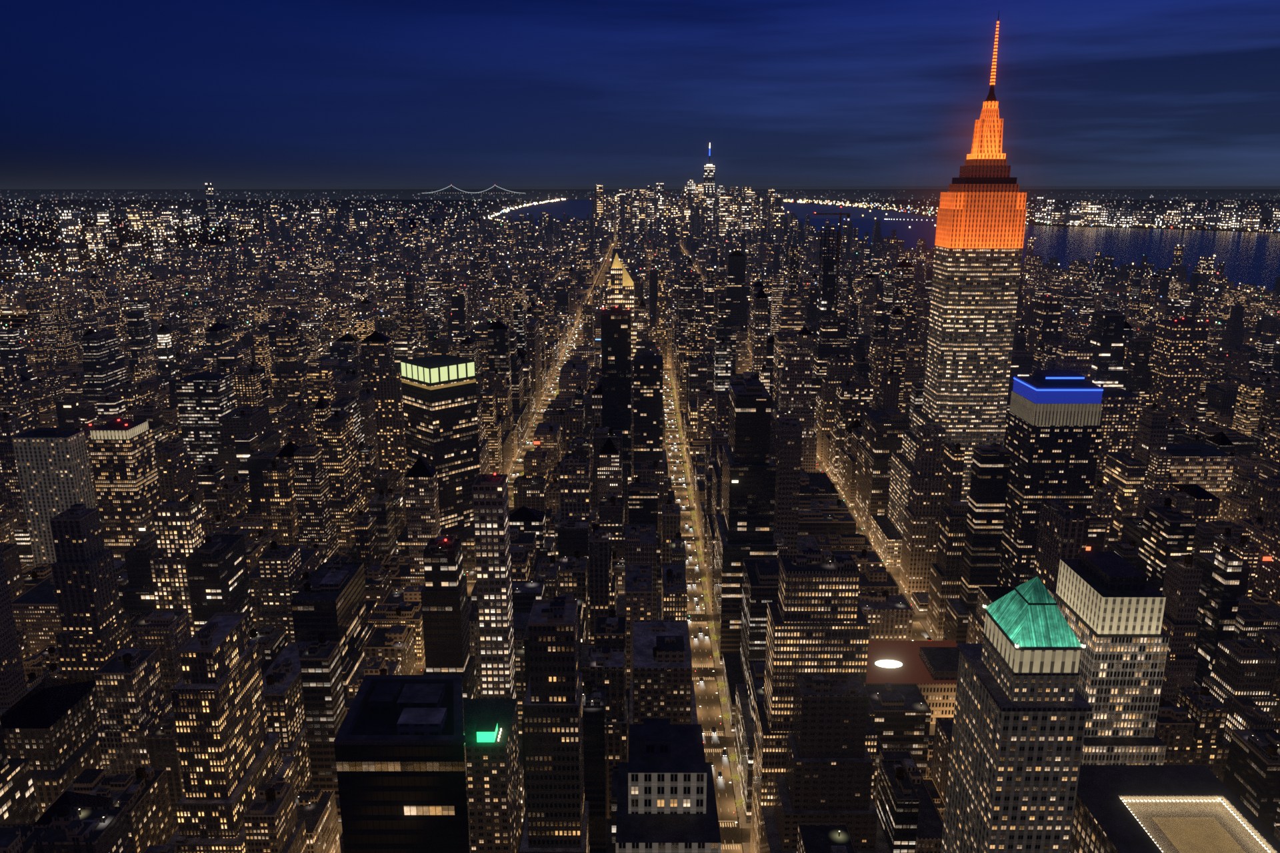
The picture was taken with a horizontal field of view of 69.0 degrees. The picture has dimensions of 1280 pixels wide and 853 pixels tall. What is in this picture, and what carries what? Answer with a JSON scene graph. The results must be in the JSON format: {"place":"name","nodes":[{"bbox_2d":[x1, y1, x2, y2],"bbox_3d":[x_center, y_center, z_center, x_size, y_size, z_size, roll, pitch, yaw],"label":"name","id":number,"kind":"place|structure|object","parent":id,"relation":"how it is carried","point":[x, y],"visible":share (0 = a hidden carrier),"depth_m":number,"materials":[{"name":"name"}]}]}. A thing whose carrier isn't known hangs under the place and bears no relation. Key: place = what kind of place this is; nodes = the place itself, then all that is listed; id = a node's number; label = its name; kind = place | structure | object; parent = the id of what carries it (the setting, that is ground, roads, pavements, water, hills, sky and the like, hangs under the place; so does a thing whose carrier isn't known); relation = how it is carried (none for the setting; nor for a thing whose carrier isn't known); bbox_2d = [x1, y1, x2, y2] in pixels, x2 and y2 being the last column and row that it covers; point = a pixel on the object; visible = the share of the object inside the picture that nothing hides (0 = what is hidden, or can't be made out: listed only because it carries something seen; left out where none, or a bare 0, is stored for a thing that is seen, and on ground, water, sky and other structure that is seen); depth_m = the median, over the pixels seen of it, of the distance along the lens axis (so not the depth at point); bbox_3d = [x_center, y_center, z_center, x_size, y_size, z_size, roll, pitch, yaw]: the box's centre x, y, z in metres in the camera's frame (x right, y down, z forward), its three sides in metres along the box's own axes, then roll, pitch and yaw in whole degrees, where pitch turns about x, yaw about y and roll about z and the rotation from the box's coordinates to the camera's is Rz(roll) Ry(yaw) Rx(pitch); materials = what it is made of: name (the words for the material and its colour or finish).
{"place":"outdoors","nodes":[
{"label":"outdoors","id":0,"kind":"place"},
{"bbox_2d":[0,236,929,852],"bbox_3d":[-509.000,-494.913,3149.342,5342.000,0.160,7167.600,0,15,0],"label":"roads","id":1,"kind":"structure","parent":0,"point":[734,835],"depth_m":701.32,"materials":[{"name":"grey asphalt"}]},
{"bbox_2d":[692,580,695,587],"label":"car","id":2,"kind":"object","parent":1,"relation":"on","point":[693,582],"visible":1,"depth_m":754.66,"materials":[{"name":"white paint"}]},
{"bbox_2d":[696,601,699,609],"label":"car","id":3,"kind":"object","parent":1,"relation":"on","point":[697,604],"visible":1,"depth_m":715.67,"materials":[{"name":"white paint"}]},
{"bbox_2d":[698,627,701,636],"bbox_3d":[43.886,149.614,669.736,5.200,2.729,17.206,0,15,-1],"label":"car","id":4,"kind":"object","parent":1,"relation":"on","point":[700,630],"visible":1,"depth_m":673.56,"materials":[{"name":"black paint"}]},
{"bbox_2d":[708,759,713,769],"bbox_3d":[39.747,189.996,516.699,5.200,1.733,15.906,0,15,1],"label":"car","id":5,"kind":"object","parent":1,"relation":"on","point":[710,761],"visible":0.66,"depth_m":521.33,"materials":[{"name":"orange paint"}]},
{"bbox_2d":[712,727,715,737],"bbox_3d":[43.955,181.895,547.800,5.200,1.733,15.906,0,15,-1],"label":"car","id":6,"kind":"object","parent":1,"relation":"on","point":[713,731],"visible":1,"depth_m":551.82,"materials":[{"name":"black paint"}]},
{"bbox_2d":[718,772,721,781],"bbox_3d":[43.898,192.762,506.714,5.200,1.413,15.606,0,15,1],"label":"car","id":7,"kind":"object","parent":1,"relation":"on","point":[720,775],"visible":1,"depth_m":510.58,"materials":[{"name":"black paint"}]},
{"bbox_2d":[722,750,726,759],"bbox_3d":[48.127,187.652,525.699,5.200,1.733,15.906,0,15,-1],"label":"car","id":8,"kind":"object","parent":1,"relation":"on","point":[724,753],"visible":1,"depth_m":529.67,"materials":[{"name":"black paint"}]},
{"bbox_2d":[926,636,931,640],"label":"car","id":9,"kind":"object","parent":1,"relation":"on","point":[928,639],"visible":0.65,"depth_m":663.64,"materials":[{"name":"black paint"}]},
{"bbox_2d":[422,184,525,194],"bbox_3d":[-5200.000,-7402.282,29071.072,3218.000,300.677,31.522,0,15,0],"label":"suspension bridge","id":10,"kind":"structure","parent":0,"point":[452,193],"depth_m":29075.56,"materials":[{"name":"grey metal"}]},
{"bbox_2d":[0,189,1279,852],"bbox_3d":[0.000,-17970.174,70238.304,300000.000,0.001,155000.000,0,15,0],"label":"ground","id":11,"kind":"structure","parent":0,"point":[30,239],"depth_m":14963.06,"materials":[{"name":"grey"}]},
{"bbox_2d":[26,318,1219,852],"bbox_3d":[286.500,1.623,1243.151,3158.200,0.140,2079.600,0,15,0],"label":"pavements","id":12,"kind":"structure","parent":11,"relation":"on","point":[733,763],"depth_m":708.67,"materials":[{"name":"grey concrete"}]},
{"bbox_2d":[687,490,691,495],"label":"street tree","id":13,"kind":"object","parent":12,"relation":"on","point":[690,491],"visible":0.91,"depth_m":964.55,"materials":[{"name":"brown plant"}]},
{"bbox_2d":[696,541,700,549],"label":"street tree","id":14,"kind":"object","parent":12,"relation":"on","point":[697,543],"visible":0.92,"depth_m":827.75,"materials":[{"name":"green plant"}]},
{"bbox_2d":[698,556,703,561],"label":"street tree","id":15,"kind":"object","parent":12,"relation":"on","point":[700,559],"visible":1,"depth_m":793.84,"materials":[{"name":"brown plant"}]},
{"bbox_2d":[704,596,710,607],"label":"street tree","id":16,"kind":"object","parent":12,"relation":"on","point":[707,600],"visible":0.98,"depth_m":714.28,"materials":[{"name":"green plant"}]},
{"bbox_2d":[708,622,714,631],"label":"street tree","id":17,"kind":"object","parent":12,"relation":"on","point":[712,627],"visible":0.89,"depth_m":674.64,"materials":[{"name":"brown plant"}]},
{"bbox_2d":[710,634,716,640],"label":"street tree","id":18,"kind":"object","parent":12,"relation":"on","point":[715,638],"visible":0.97,"depth_m":656.76,"materials":[{"name":"green plant"}]},
{"bbox_2d":[712,650,719,657],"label":"street tree","id":19,"kind":"object","parent":12,"relation":"on","point":[717,655],"visible":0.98,"depth_m":634.82,"materials":[{"name":"green plant"}]},
{"bbox_2d":[716,680,725,692],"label":"street tree","id":20,"kind":"object","parent":12,"relation":"on","point":[721,683],"visible":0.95,"depth_m":594.00,"materials":[{"name":"green plant"}]},
{"bbox_2d":[720,696,726,703],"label":"street tree","id":21,"kind":"object","parent":12,"relation":"on","point":[725,699],"visible":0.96,"depth_m":579.50,"materials":[{"name":"green plant"}]},
{"bbox_2d":[720,713,729,724],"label":"street tree","id":22,"kind":"object","parent":12,"relation":"on","point":[727,715],"visible":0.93,"depth_m":559.48,"materials":[{"name":"green plant"}]},
{"bbox_2d":[728,752,737,767],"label":"street tree","id":23,"kind":"object","parent":12,"relation":"on","point":[733,757],"visible":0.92,"depth_m":517.34,"materials":[{"name":"green plant"}]},
{"bbox_2d":[728,773,740,787],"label":"street tree","id":24,"kind":"object","parent":12,"relation":"on","point":[738,778],"visible":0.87,"depth_m":500.68,"materials":[{"name":"green plant"}]},
{"bbox_2d":[735,797,743,810],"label":"street tree","id":25,"kind":"object","parent":12,"relation":"on","point":[739,801],"visible":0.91,"depth_m":481.90,"materials":[{"name":"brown plant"}]},
{"bbox_2d":[0,178,1279,852],"bbox_3d":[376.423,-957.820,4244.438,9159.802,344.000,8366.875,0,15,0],"label":"city blocks","id":26,"kind":"structure","parent":11,"relation":"on","point":[226,637],"depth_m":693.65,"materials":[{"name":"black concrete"}]},
{"bbox_2d":[138,338,1271,561],"bbox_3d":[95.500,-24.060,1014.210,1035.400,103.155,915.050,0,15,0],"label":"led signs","id":27,"kind":"object","parent":26,"relation":"attached to","point":[736,481],"visible":0.45,"depth_m":638.49,"materials":[{"name":"glowing red light-emitting panel"}]},
{"bbox_2d":[12,10,1279,852],"bbox_3d":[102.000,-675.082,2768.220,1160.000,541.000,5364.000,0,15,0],"label":"skyscrapers","id":28,"kind":"structure","parent":11,"relation":"on","point":[1044,701],"depth_m":391.89,"materials":[{"name":"grey concrete"}]},
{"bbox_2d":[0,184,1279,189],"bbox_3d":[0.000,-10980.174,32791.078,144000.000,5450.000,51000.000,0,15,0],"label":"haze veils","id":29,"kind":"object","parent":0,"point":[619,186],"visible":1,"depth_m":58096.95,"materials":[{"name":"blue"}]},
{"bbox_2d":[0,184,1279,743],"bbox_3d":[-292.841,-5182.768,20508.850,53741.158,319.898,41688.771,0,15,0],"label":"city lights","id":30,"kind":"object","parent":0,"point":[464,240],"visible":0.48,"depth_m":7303.82},
{"bbox_2d":[0,0,1279,183],"label":"sky","id":31,"kind":"structure","parent":0,"point":[92,91],"materials":[{"name":"blue"}]},
{"bbox_2d":[694,636,697,641],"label":"car","id":32,"kind":"object","parent":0,"point":[695,640],"visible":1,"depth_m":664.95,"materials":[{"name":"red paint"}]},
{"bbox_2d":[700,678,703,685],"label":"car","id":33,"kind":"object","parent":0,"point":[701,683],"visible":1,"depth_m":607.79,"materials":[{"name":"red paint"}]},
{"bbox_2d":[704,634,707,639],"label":"car","id":34,"kind":"object","parent":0,"point":[706,635],"visible":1,"depth_m":668.27,"materials":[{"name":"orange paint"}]},
{"bbox_2d":[494,199,1279,290],"bbox_3d":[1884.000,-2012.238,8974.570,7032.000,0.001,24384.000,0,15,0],"label":"water","id":35,"kind":"structure","parent":0,"point":[1249,258],"depth_m":5452.24,"materials":[{"name":"blue liquid"}]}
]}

